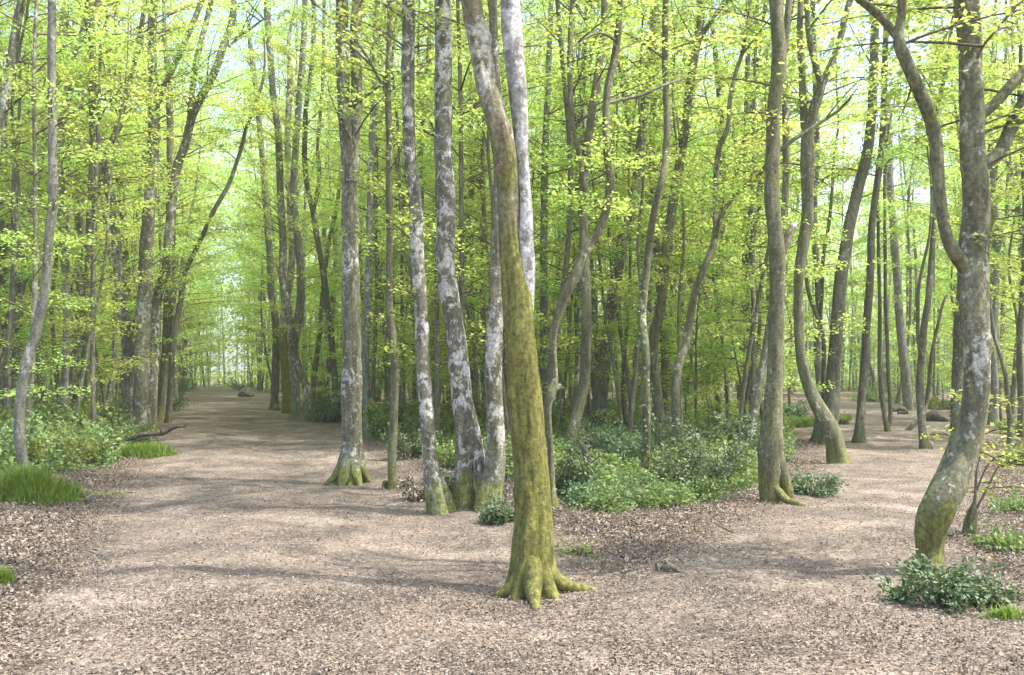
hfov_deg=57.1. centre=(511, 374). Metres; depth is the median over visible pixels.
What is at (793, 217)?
woodland tree
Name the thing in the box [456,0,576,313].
woodland tree
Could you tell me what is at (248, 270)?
woodland tree
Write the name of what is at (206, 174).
woodland tree
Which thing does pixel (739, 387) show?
woodland tree
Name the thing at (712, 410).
leafy shrub
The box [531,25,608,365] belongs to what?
woodland tree
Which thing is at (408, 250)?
woodland tree
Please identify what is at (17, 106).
woodland tree
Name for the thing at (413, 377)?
sapling
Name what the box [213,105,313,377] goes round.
woodland tree
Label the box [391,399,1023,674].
path
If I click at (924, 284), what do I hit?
woodland tree
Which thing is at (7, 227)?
woodland tree
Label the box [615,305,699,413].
sapling
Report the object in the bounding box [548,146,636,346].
woodland tree
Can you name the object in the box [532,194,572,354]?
young tree
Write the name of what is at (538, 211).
young tree
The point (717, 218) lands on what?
forked tree
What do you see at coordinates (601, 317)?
young tree
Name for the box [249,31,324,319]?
woodland tree
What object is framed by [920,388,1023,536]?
sapling
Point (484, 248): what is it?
woodland tree
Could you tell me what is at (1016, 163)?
woodland tree
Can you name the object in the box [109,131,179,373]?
young tree
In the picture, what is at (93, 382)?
woodland tree
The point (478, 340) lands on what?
woodland tree
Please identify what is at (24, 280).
young tree
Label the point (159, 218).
woodland tree
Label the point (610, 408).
leafy shrub
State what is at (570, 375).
woodland tree
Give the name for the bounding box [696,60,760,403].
woodland tree
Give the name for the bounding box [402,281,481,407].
sapling
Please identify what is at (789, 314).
woodland tree
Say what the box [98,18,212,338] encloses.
woodland tree
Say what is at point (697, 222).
woodland tree
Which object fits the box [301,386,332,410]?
leafy shrub
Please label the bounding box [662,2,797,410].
woodland tree
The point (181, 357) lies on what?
woodland tree
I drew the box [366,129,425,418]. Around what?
young tree
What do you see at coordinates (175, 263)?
woodland tree
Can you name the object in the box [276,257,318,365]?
young tree
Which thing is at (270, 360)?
woodland tree
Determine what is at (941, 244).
woodland tree
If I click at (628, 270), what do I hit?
woodland tree
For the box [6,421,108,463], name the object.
bramble bush
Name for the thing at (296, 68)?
woodland tree
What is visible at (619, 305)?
young tree
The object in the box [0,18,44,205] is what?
woodland tree
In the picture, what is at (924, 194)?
sky
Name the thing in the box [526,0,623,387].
woodland tree
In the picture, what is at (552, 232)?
woodland tree
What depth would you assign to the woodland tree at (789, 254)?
38.50 m
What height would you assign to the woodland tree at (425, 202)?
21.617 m
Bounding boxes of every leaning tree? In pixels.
[0,0,96,218]
[0,0,137,411]
[100,0,327,431]
[155,25,289,422]
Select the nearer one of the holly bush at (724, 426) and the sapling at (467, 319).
the holly bush at (724, 426)
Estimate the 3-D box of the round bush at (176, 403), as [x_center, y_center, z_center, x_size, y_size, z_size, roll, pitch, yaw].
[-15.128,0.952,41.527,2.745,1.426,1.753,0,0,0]
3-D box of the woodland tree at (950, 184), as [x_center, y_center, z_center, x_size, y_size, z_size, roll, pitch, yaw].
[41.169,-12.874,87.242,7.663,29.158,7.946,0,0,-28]
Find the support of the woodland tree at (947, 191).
on the ground at (800, 432)
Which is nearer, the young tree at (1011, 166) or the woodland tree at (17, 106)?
the young tree at (1011, 166)
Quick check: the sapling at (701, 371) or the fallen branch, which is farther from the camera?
the sapling at (701, 371)
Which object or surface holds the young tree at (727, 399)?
on the ground at (800, 432)
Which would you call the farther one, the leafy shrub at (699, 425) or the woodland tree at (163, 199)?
the woodland tree at (163, 199)
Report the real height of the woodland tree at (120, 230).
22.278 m
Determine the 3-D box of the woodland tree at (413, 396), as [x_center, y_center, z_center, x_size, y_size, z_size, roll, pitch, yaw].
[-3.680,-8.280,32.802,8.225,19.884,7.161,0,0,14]
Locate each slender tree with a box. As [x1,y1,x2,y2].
[3,9,128,408]
[258,44,363,402]
[272,0,428,488]
[289,0,434,438]
[711,0,898,441]
[746,21,872,437]
[780,0,958,442]
[855,225,889,391]
[905,278,957,430]
[907,123,1023,447]
[949,0,1023,437]
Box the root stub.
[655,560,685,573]
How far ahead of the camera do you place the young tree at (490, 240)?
34.62 m
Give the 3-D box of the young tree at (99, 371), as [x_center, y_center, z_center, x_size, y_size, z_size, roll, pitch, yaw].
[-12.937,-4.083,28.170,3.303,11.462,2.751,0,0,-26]
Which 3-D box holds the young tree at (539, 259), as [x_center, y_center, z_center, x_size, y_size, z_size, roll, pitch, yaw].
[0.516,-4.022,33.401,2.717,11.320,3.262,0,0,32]
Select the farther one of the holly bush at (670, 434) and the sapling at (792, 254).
the sapling at (792, 254)
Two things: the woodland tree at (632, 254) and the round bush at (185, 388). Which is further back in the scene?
the round bush at (185, 388)
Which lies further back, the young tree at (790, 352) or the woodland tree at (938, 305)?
the woodland tree at (938, 305)
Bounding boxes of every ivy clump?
[863,548,1015,616]
[971,563,1023,609]
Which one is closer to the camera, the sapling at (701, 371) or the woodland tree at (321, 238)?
the sapling at (701, 371)
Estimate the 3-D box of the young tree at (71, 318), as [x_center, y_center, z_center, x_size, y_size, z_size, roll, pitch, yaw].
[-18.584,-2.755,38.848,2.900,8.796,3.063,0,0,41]
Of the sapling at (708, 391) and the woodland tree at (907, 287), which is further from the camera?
the woodland tree at (907, 287)
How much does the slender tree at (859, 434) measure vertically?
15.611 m
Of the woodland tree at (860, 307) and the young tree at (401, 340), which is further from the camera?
the woodland tree at (860, 307)
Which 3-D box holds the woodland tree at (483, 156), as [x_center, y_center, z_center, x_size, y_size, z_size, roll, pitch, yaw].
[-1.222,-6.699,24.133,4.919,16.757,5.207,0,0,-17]
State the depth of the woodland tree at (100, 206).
37.26 m
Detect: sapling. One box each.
[0,238,38,362]
[0,259,150,423]
[0,283,61,409]
[0,305,13,377]
[21,303,62,388]
[44,317,112,400]
[45,328,61,406]
[71,290,158,414]
[74,309,121,396]
[80,327,120,410]
[279,319,341,399]
[287,334,339,390]
[305,334,379,403]
[315,322,412,403]
[316,299,383,389]
[360,283,410,406]
[362,291,450,404]
[396,333,412,404]
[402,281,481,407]
[412,190,490,395]
[429,310,477,402]
[431,279,487,405]
[534,287,655,435]
[535,306,611,414]
[535,318,574,380]
[536,329,594,405]
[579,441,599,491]
[592,188,742,426]
[594,319,675,376]
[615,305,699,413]
[629,167,790,423]
[629,287,742,423]
[637,298,741,428]
[672,316,759,425]
[677,251,794,423]
[725,234,831,391]
[742,315,808,393]
[762,294,813,391]
[876,328,932,399]
[913,332,952,398]
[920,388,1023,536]
[927,289,955,379]
[933,334,1008,380]
[935,327,952,385]
[999,318,1023,388]
[1000,336,1023,397]
[1002,330,1023,391]
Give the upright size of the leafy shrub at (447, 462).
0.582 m
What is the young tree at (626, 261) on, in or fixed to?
on the ground at (800, 432)
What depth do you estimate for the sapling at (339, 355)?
31.22 m
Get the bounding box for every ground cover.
[0,384,176,475]
[361,395,802,496]
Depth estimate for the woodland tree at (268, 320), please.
81.27 m
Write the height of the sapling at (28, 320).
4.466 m
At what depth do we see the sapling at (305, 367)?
44.80 m
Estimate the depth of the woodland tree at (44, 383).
32.05 m
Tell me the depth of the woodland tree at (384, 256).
42.70 m
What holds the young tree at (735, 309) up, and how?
on the ground at (800, 432)
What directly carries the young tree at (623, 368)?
on the ground at (800, 432)
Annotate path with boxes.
[0,385,721,674]
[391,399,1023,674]
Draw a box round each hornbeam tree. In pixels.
[0,0,144,414]
[539,0,711,447]
[655,0,813,506]
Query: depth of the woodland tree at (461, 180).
19.64 m
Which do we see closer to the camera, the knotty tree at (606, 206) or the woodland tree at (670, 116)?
the knotty tree at (606, 206)
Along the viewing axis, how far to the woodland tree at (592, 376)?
26.75 m
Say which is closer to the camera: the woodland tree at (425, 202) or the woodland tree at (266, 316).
the woodland tree at (425, 202)
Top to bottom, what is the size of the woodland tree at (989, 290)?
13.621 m
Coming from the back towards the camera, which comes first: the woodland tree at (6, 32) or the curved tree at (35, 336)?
the woodland tree at (6, 32)
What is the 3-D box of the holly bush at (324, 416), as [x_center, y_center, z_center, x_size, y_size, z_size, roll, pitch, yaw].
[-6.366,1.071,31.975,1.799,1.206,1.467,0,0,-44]
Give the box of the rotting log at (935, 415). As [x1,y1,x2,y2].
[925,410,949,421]
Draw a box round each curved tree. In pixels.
[0,0,150,470]
[210,0,330,420]
[704,0,892,463]
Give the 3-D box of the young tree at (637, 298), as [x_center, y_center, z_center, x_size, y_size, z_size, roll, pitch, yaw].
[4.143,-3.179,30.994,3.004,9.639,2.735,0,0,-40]
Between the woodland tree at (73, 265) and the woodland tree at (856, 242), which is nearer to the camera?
the woodland tree at (73, 265)
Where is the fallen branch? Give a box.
[126,425,186,441]
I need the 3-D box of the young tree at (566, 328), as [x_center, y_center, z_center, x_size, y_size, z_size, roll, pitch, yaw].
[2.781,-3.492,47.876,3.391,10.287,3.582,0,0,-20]
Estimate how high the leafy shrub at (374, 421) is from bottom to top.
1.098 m
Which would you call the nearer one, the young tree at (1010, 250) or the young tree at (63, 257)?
the young tree at (63, 257)
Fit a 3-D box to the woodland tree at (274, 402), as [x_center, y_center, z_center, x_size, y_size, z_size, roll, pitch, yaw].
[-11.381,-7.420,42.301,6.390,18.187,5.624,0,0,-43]
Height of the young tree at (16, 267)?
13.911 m
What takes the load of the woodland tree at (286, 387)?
on the ground at (800, 432)
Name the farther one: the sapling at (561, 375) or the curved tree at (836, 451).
the sapling at (561, 375)
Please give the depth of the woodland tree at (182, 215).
51.78 m
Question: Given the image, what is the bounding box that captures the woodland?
[21,66,1023,391]
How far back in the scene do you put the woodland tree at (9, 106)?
33.06 m
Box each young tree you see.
[0,0,123,432]
[0,0,130,421]
[0,7,88,408]
[0,16,56,301]
[0,115,103,331]
[0,162,40,385]
[24,276,74,374]
[25,0,171,400]
[26,217,97,378]
[27,36,137,409]
[29,0,184,432]
[58,167,162,387]
[59,117,143,381]
[71,193,129,390]
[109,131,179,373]
[123,126,180,279]
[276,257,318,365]
[299,170,379,331]
[305,194,363,384]
[306,0,467,414]
[308,0,488,441]
[313,226,364,356]
[333,228,397,349]
[334,126,431,411]
[338,181,412,409]
[362,141,457,357]
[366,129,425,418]
[372,138,470,343]
[379,24,490,430]
[402,0,569,445]
[409,71,492,422]
[425,163,476,390]
[428,127,503,416]
[452,58,565,288]
[467,202,539,371]
[507,19,635,437]
[525,0,688,433]
[529,92,564,314]
[529,148,566,374]
[532,180,554,308]
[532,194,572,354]
[535,60,625,426]
[537,0,661,428]
[548,244,573,398]
[552,32,653,414]
[565,99,648,320]
[571,0,705,441]
[573,182,635,333]
[591,0,699,430]
[601,136,675,408]
[602,138,699,310]
[614,0,743,437]
[617,0,758,383]
[634,130,716,382]
[646,2,767,427]
[665,120,756,411]
[677,106,739,402]
[685,0,870,436]
[685,11,843,417]
[690,28,815,413]
[724,223,765,397]
[728,151,813,310]
[739,131,842,406]
[900,207,944,374]
[903,234,944,397]
[913,142,961,327]
[921,34,1018,322]
[921,145,989,320]
[922,73,1019,421]
[925,263,954,355]
[944,50,1021,333]
[952,12,1023,269]
[953,1,1023,306]
[984,3,1022,295]
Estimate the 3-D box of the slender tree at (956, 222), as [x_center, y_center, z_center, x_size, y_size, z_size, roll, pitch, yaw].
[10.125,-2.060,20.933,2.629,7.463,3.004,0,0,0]
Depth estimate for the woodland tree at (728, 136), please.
55.27 m
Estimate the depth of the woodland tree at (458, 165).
43.61 m
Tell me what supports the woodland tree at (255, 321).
on the ground at (800, 432)
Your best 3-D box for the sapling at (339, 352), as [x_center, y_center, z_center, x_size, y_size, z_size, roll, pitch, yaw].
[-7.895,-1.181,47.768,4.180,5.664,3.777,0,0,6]
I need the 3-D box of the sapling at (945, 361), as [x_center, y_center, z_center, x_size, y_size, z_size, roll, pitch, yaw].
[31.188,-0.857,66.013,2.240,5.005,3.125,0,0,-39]
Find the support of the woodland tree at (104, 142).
on the ground at (800, 432)
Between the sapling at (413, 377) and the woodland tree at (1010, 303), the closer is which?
the sapling at (413, 377)
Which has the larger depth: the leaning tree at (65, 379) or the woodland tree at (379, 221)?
the woodland tree at (379, 221)
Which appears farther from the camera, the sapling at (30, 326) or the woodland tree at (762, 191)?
the woodland tree at (762, 191)
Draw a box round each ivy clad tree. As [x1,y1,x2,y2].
[529,0,688,437]
[557,0,761,472]
[780,0,959,444]
[880,0,1023,441]
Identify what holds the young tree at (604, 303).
on the ground at (800, 432)
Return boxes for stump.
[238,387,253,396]
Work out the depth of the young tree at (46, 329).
45.29 m
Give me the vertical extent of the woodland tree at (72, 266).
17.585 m
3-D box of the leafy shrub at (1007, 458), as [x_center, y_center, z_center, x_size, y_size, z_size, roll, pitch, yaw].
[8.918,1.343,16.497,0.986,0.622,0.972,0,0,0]
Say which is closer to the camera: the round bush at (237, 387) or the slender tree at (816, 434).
the slender tree at (816, 434)
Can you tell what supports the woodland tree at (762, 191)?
on the ground at (800, 432)
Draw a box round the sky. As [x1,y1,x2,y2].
[0,0,1023,375]
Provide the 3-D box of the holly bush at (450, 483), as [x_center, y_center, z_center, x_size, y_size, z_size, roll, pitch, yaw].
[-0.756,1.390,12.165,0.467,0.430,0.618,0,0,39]
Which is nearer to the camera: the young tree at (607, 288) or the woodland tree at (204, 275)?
the young tree at (607, 288)
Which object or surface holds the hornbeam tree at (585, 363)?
on the ground at (800, 432)
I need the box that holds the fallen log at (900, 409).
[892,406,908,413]
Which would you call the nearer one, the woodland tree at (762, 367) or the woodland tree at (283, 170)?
the woodland tree at (762, 367)
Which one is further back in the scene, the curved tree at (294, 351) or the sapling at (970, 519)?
the curved tree at (294, 351)
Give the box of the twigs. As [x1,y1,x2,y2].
[7,442,1017,674]
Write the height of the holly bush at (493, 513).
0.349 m
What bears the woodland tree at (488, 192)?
on the ground at (800, 432)
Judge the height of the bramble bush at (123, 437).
0.770 m
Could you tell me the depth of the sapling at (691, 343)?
27.32 m
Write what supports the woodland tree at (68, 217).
on the ground at (800, 432)
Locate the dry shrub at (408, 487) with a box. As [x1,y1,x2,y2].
[392,472,424,502]
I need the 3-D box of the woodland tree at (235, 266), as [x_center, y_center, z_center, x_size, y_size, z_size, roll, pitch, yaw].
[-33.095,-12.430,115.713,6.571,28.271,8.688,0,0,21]
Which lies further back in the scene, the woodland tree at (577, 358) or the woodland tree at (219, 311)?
the woodland tree at (219, 311)
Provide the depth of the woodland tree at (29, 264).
38.08 m
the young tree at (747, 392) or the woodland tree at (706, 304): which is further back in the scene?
the woodland tree at (706, 304)
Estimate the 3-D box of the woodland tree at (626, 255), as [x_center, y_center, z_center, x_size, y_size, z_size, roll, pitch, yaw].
[4.520,-7.725,37.319,6.005,18.876,5.683,0,0,-36]
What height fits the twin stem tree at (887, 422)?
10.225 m
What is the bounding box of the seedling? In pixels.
[553,534,599,558]
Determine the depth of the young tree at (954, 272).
36.80 m
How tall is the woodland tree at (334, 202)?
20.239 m
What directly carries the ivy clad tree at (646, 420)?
on the ground at (800, 432)
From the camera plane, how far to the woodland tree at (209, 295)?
73.56 m
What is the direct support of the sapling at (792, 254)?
on the ground at (800, 432)
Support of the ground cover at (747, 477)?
on the ground at (800, 432)
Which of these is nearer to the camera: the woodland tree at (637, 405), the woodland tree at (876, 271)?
the woodland tree at (637, 405)
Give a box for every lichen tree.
[318,0,469,514]
[350,0,484,510]
[395,0,568,511]
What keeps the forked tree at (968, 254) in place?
on the ground at (800, 432)
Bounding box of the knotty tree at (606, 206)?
[546,0,707,509]
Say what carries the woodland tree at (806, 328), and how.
on the ground at (800, 432)
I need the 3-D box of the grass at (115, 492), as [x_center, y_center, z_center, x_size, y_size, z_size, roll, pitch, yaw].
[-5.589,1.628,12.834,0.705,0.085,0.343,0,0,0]
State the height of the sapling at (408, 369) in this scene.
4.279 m
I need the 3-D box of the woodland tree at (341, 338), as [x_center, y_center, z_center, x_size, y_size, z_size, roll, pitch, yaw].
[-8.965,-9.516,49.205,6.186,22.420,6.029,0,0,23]
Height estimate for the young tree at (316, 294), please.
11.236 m
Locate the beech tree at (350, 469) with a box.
[296,0,457,485]
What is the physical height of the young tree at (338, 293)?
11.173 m
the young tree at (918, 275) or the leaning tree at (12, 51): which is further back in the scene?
the young tree at (918, 275)
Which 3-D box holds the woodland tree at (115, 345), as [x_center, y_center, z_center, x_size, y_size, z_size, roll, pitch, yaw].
[-12.750,-4.365,29.477,4.625,12.005,3.025,0,0,-32]
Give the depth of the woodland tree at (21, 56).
57.48 m
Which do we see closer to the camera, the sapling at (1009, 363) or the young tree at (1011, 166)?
the young tree at (1011, 166)
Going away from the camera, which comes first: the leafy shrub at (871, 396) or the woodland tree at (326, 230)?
the leafy shrub at (871, 396)
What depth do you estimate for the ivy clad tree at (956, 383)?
21.98 m
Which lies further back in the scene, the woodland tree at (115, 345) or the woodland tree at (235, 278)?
the woodland tree at (235, 278)
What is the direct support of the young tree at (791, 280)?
on the ground at (800, 432)
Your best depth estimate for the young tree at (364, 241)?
38.87 m
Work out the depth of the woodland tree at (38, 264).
43.78 m
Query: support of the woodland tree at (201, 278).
on the ground at (800, 432)
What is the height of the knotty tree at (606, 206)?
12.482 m
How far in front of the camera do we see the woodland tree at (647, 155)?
30.84 m
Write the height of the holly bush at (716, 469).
1.015 m
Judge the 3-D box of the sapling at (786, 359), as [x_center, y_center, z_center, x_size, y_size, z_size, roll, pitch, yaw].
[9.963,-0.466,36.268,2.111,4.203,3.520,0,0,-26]
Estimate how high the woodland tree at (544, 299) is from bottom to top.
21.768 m
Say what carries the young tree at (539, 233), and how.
on the ground at (800, 432)
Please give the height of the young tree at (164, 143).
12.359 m
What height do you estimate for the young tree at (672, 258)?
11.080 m
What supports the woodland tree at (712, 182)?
on the ground at (800, 432)
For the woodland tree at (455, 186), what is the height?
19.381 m
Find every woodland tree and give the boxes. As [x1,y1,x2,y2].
[0,0,58,210]
[0,0,71,327]
[0,0,120,415]
[0,0,130,411]
[0,0,161,436]
[0,0,207,425]
[0,0,248,441]
[0,0,250,432]
[0,0,288,364]
[0,1,85,347]
[0,1,99,362]
[0,4,46,363]
[0,6,78,279]
[0,13,47,403]
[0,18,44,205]
[0,31,26,214]
[1,0,75,333]
[2,0,137,408]
[3,38,84,412]
[6,0,188,348]
[7,14,109,395]
[10,6,103,370]
[21,2,191,403]
[22,65,86,399]
[23,0,255,386]
[23,47,177,412]
[24,80,141,381]
[29,2,270,363]
[38,24,161,380]
[39,125,109,344]
[40,2,178,408]
[40,92,119,375]
[49,170,87,394]
[50,17,134,342]
[53,2,146,401]
[63,2,199,405]
[64,15,165,399]
[65,0,209,379]
[74,0,212,377]
[97,93,180,320]
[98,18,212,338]
[102,22,211,324]
[118,0,236,398]
[126,104,189,370]
[127,72,195,367]
[127,98,235,369]
[129,9,236,393]
[130,0,249,421]
[133,124,249,390]
[134,0,263,362]
[134,104,230,379]
[137,86,241,366]
[139,40,221,395]
[153,72,242,400]
[162,80,224,380]
[164,153,230,356]
[173,102,243,389]
[178,145,241,388]
[184,126,227,387]
[185,166,225,386]
[187,235,227,369]
[195,0,320,409]
[206,5,296,380]
[212,168,263,385]
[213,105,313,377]
[215,0,337,383]
[216,195,255,387]
[217,109,302,390]
[221,121,314,393]
[222,200,265,386]
[224,0,328,358]
[227,141,278,353]
[229,171,272,389]
[230,233,266,373]
[231,83,302,392]
[232,0,341,417]
[233,0,334,413]
[233,144,294,391]
[237,5,337,364]
[240,142,322,400]
[243,1,402,399]
[244,58,339,405]
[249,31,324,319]
[256,131,319,380]
[272,0,400,397]
[272,0,429,415]
[276,0,490,414]
[277,48,340,380]
[279,0,499,431]
[279,128,379,401]
[281,11,378,390]
[287,0,474,406]
[287,44,384,399]
[287,103,340,367]
[292,0,433,380]
[293,80,359,382]
[294,0,523,419]
[299,80,365,403]
[300,2,429,409]
[303,61,397,369]
[306,46,382,351]
[307,0,535,441]
[308,0,432,389]
[310,81,404,400]
[313,5,426,390]
[322,46,399,366]
[327,4,465,411]
[334,66,440,402]
[338,4,481,414]
[338,158,408,390]
[361,1,490,370]
[361,13,424,345]
[362,0,551,425]
[363,0,488,413]
[373,0,601,369]
[378,23,580,406]
[378,33,434,350]
[379,58,434,333]
[379,103,464,403]
[379,111,439,380]
[380,127,458,370]
[384,0,577,381]
[401,0,563,426]
[405,3,492,380]
[407,5,529,388]
[415,12,490,363]
[423,4,560,358]
[425,2,574,406]
[425,72,481,377]
[426,2,540,357]
[429,0,661,398]
[430,3,551,375]
[453,0,598,358]
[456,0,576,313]
[465,49,553,400]
[465,51,560,316]
[474,0,724,429]
[476,0,693,410]
[477,6,566,324]
[480,1,679,405]
[488,0,558,310]
[490,1,663,375]
[502,0,560,322]
[505,29,575,333]
[511,81,569,328]
[512,1,636,413]
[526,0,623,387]
[526,0,761,431]
[527,0,740,411]
[528,0,660,374]
[528,0,687,406]
[528,14,637,410]
[528,56,573,367]
[529,12,600,410]
[529,21,576,303]
[530,18,632,357]
[531,0,636,376]
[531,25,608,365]
[535,47,596,341]
[548,0,715,365]
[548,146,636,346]
[556,6,713,391]
[580,0,679,401]
[586,0,756,411]
[592,72,638,356]
[593,109,637,383]
[594,0,759,402]
[596,46,686,368]
[601,43,711,406]
[621,56,708,409]
[624,1,760,314]
[626,12,790,405]
[629,5,701,320]
[632,0,742,417]
[635,0,828,425]
[645,3,727,380]
[649,0,888,429]
[656,0,888,412]
[659,62,732,399]
[660,15,758,388]
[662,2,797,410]
[670,0,881,440]
[675,0,930,446]
[677,0,866,382]
[679,9,765,338]
[686,33,766,402]
[692,2,797,412]
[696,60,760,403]
[699,56,798,400]
[704,97,812,377]
[705,20,843,377]
[709,49,799,327]
[724,126,847,327]
[725,108,820,360]
[742,100,811,340]
[743,65,838,386]
[766,0,866,338]
[780,156,832,393]
[804,0,889,357]
[821,87,897,390]
[841,0,956,401]
[841,0,1016,402]
[841,55,937,410]
[849,150,905,390]
[855,1,948,394]
[876,0,1023,381]
[881,48,987,395]
[886,0,1014,337]
[897,85,1010,369]
[897,106,957,401]
[900,31,1014,334]
[911,0,1023,419]
[912,0,1023,375]
[912,51,1000,334]
[916,70,1015,388]
[922,32,1021,406]
[924,92,961,320]
[932,166,1017,373]
[936,16,1019,367]
[937,4,1023,377]
[940,44,1023,348]
[959,0,1023,374]
[986,19,1023,337]
[989,0,1023,372]
[999,158,1018,403]
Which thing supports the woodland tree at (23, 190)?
on the ground at (800, 432)
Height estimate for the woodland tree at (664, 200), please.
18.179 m
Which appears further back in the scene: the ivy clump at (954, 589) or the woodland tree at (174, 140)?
the woodland tree at (174, 140)
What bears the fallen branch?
on the ground at (800, 432)
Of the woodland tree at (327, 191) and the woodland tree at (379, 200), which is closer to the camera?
the woodland tree at (379, 200)
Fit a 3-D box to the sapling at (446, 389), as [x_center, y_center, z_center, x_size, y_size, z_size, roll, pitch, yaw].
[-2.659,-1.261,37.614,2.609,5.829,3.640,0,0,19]
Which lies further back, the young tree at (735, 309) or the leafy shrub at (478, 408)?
the young tree at (735, 309)
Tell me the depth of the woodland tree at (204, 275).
106.69 m
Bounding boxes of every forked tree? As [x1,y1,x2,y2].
[29,0,244,433]
[249,0,342,419]
[461,0,597,609]
[631,0,769,441]
[634,0,919,446]
[778,0,1023,571]
[866,0,1010,448]
[935,3,1023,424]
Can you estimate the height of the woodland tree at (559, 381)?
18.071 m
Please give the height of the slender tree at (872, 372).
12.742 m
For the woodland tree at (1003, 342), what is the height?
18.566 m
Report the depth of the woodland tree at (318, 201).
87.94 m
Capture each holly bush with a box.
[0,420,40,464]
[70,399,130,426]
[103,402,121,426]
[294,388,341,421]
[378,422,422,459]
[443,469,453,496]
[473,492,513,525]
[547,442,604,497]
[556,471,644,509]
[567,417,635,460]
[593,415,641,463]
[637,412,701,458]
[644,419,755,485]
[695,409,793,458]
[783,399,808,417]
[791,463,849,496]
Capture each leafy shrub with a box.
[0,403,55,442]
[34,395,109,434]
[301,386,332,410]
[361,398,389,438]
[376,394,419,434]
[405,399,453,436]
[436,437,454,469]
[448,396,485,436]
[551,398,590,429]
[556,386,620,417]
[605,390,641,431]
[683,390,713,422]
[683,413,746,441]
[689,393,737,425]
[731,411,760,427]
[839,411,852,424]
[840,380,915,401]
[913,392,950,409]
[988,443,1023,465]
[994,415,1016,434]
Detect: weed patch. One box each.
[968,520,1023,554]
[983,481,1023,514]
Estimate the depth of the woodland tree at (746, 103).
26.69 m
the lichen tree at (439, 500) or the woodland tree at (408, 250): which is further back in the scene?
the woodland tree at (408, 250)
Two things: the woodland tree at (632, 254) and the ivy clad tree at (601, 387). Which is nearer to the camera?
the ivy clad tree at (601, 387)
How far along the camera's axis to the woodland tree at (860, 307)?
90.34 m
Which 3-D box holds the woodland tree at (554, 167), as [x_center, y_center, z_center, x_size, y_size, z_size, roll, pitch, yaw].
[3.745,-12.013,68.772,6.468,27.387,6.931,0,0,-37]
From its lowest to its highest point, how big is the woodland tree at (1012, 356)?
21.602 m
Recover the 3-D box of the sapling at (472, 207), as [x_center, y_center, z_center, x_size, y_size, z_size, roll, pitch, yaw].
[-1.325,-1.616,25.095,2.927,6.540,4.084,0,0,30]
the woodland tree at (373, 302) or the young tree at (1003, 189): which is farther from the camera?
the woodland tree at (373, 302)
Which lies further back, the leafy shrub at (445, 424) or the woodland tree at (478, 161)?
the woodland tree at (478, 161)
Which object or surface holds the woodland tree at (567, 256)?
on the ground at (800, 432)
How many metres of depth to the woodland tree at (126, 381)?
26.45 m
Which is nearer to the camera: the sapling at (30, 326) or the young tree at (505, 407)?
the young tree at (505, 407)
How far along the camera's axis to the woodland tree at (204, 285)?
85.27 m
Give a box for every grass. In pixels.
[0,457,87,505]
[0,564,17,587]
[87,491,125,496]
[116,440,178,459]
[783,414,814,427]
[968,538,994,545]
[975,602,1023,621]
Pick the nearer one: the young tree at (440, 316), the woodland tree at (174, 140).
the young tree at (440, 316)
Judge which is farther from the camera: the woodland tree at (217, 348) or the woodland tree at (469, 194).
the woodland tree at (217, 348)
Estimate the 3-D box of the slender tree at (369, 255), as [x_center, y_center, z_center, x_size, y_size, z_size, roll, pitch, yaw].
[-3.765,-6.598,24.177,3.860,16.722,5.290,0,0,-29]
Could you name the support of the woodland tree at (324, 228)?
on the ground at (800, 432)
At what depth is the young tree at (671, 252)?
28.53 m
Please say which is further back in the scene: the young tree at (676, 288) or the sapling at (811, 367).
the sapling at (811, 367)
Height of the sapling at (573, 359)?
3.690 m
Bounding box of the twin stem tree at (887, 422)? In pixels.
[820,51,923,431]
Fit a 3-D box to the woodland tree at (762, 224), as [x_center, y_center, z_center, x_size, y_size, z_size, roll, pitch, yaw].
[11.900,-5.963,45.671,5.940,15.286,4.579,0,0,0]
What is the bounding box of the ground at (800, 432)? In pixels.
[0,376,1023,674]
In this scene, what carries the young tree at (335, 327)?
on the ground at (800, 432)
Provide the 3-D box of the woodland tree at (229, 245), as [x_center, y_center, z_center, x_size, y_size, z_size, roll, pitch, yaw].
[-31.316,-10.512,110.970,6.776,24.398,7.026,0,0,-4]
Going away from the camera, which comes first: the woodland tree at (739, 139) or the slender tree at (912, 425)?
the slender tree at (912, 425)
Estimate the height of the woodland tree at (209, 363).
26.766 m
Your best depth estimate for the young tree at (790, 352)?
40.49 m
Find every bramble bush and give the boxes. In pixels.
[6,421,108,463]
[13,396,75,419]
[42,424,134,462]
[90,417,157,445]
[558,462,712,514]
[640,468,749,504]
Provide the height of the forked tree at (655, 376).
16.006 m
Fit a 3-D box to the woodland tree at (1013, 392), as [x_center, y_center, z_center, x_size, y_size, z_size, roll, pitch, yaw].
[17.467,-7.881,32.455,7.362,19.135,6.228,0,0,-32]
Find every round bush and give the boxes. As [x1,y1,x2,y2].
[172,380,196,410]
[177,377,196,393]
[217,376,256,389]
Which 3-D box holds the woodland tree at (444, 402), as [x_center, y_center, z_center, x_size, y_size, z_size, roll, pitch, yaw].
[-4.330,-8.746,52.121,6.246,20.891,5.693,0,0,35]
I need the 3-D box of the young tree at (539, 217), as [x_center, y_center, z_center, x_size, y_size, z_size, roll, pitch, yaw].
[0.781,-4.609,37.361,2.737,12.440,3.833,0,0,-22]
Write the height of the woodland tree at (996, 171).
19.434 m
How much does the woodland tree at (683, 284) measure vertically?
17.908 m

